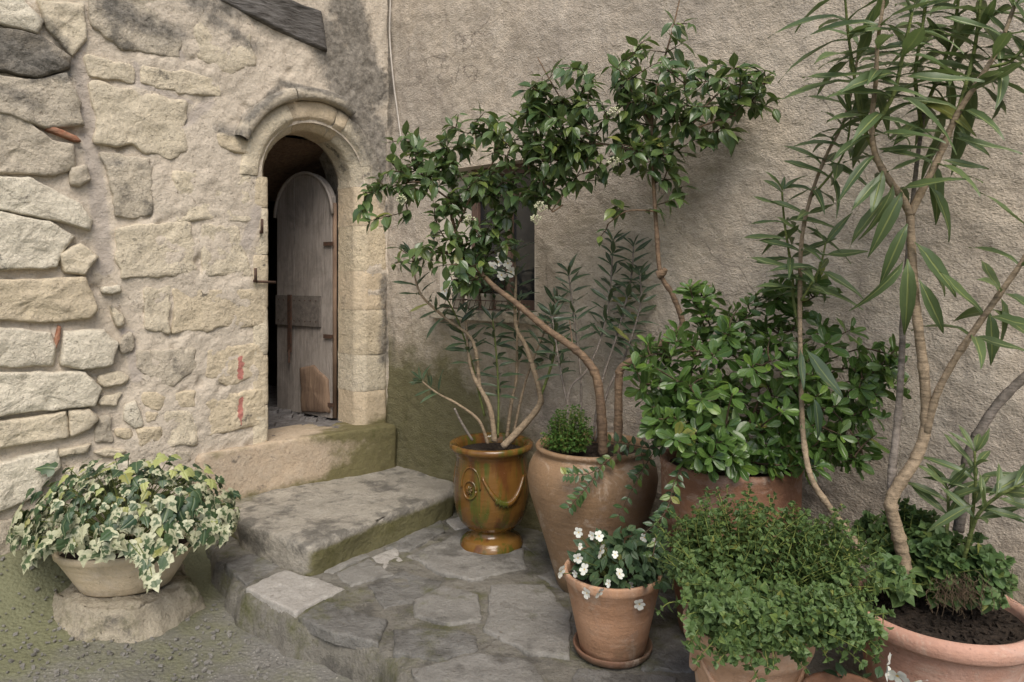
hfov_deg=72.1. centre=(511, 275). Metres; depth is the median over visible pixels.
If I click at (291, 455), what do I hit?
stone threshold
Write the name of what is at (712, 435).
glossy shrub
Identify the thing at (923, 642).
wide pot
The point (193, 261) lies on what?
stone wall
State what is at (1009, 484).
oleander
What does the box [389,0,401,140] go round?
cable
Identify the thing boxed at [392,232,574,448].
potted shrub
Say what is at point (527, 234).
window
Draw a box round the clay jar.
[527,431,657,592]
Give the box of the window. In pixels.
[471,163,534,309]
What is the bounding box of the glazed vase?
[449,432,532,554]
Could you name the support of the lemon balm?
in the swagged pot at (787, 671)
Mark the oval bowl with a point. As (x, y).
(118, 577)
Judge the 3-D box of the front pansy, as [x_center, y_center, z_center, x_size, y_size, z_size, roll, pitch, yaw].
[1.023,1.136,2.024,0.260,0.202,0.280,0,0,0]
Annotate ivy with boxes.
[6,452,240,592]
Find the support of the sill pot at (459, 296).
on the rendered wall at (450, 58)
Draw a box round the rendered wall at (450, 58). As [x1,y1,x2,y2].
[386,0,1023,605]
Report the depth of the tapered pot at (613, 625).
2.76 m
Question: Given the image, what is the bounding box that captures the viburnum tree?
[353,0,782,456]
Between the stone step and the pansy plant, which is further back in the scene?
the stone step
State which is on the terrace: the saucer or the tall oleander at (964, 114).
the saucer
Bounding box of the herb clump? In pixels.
[540,404,593,452]
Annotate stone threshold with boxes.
[195,422,395,530]
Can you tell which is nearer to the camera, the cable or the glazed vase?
the glazed vase
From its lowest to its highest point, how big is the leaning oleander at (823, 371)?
2.001 m
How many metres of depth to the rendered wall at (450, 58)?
3.57 m
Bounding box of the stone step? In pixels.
[221,466,453,576]
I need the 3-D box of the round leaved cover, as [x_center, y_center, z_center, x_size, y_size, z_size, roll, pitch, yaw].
[1.441,0.979,2.454,0.478,0.322,0.479,0,0,0]
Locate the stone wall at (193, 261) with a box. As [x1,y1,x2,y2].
[0,0,388,554]
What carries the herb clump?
in the clay jar
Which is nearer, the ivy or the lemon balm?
the lemon balm
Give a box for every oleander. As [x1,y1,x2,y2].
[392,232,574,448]
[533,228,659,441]
[741,6,893,556]
[768,0,1023,579]
[908,371,1023,561]
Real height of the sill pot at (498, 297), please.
0.104 m
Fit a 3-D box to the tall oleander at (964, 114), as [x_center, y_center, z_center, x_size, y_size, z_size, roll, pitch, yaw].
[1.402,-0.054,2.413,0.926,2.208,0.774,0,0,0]
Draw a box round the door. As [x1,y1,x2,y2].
[273,171,336,417]
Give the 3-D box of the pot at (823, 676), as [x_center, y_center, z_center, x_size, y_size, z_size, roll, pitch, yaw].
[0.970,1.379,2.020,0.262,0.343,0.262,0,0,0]
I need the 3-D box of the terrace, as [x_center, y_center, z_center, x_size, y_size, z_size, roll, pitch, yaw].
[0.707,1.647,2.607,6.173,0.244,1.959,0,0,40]
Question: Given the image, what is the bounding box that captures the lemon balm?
[646,482,912,681]
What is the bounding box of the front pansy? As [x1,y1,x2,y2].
[823,653,927,681]
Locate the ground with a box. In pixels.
[0,544,353,681]
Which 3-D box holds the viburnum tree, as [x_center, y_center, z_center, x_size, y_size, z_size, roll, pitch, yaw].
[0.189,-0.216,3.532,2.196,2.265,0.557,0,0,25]
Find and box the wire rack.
[443,299,510,309]
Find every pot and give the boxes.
[451,293,464,308]
[467,293,480,307]
[480,293,494,308]
[495,294,507,310]
[564,549,662,661]
[660,448,803,634]
[683,603,814,681]
[803,671,873,681]
[850,575,1023,681]
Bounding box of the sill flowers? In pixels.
[441,252,514,298]
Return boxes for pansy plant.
[558,525,679,609]
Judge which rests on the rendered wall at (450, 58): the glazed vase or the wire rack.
the wire rack
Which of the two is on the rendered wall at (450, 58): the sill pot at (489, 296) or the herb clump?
the sill pot at (489, 296)
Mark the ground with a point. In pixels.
(14, 581)
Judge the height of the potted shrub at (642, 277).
1.140 m
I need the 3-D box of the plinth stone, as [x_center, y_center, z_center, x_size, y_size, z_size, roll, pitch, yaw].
[-2.050,1.633,3.598,1.074,0.234,0.678,0,0,26]
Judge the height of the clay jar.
0.706 m
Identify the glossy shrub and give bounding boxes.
[621,267,911,484]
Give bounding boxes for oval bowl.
[52,528,192,597]
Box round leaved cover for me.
[851,497,1020,618]
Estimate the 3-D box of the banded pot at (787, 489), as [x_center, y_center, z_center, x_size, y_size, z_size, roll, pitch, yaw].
[0.943,1.172,3.050,0.594,0.756,0.594,0,0,0]
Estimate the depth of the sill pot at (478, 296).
4.51 m
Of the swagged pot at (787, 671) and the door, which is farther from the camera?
the door
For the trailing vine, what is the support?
hanging from the clay jar
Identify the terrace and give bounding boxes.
[205,506,865,681]
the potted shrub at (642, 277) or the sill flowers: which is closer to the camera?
the potted shrub at (642, 277)
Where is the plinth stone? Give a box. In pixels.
[52,563,205,642]
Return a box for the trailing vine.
[559,432,689,559]
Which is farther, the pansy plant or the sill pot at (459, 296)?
the sill pot at (459, 296)
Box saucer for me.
[573,632,652,668]

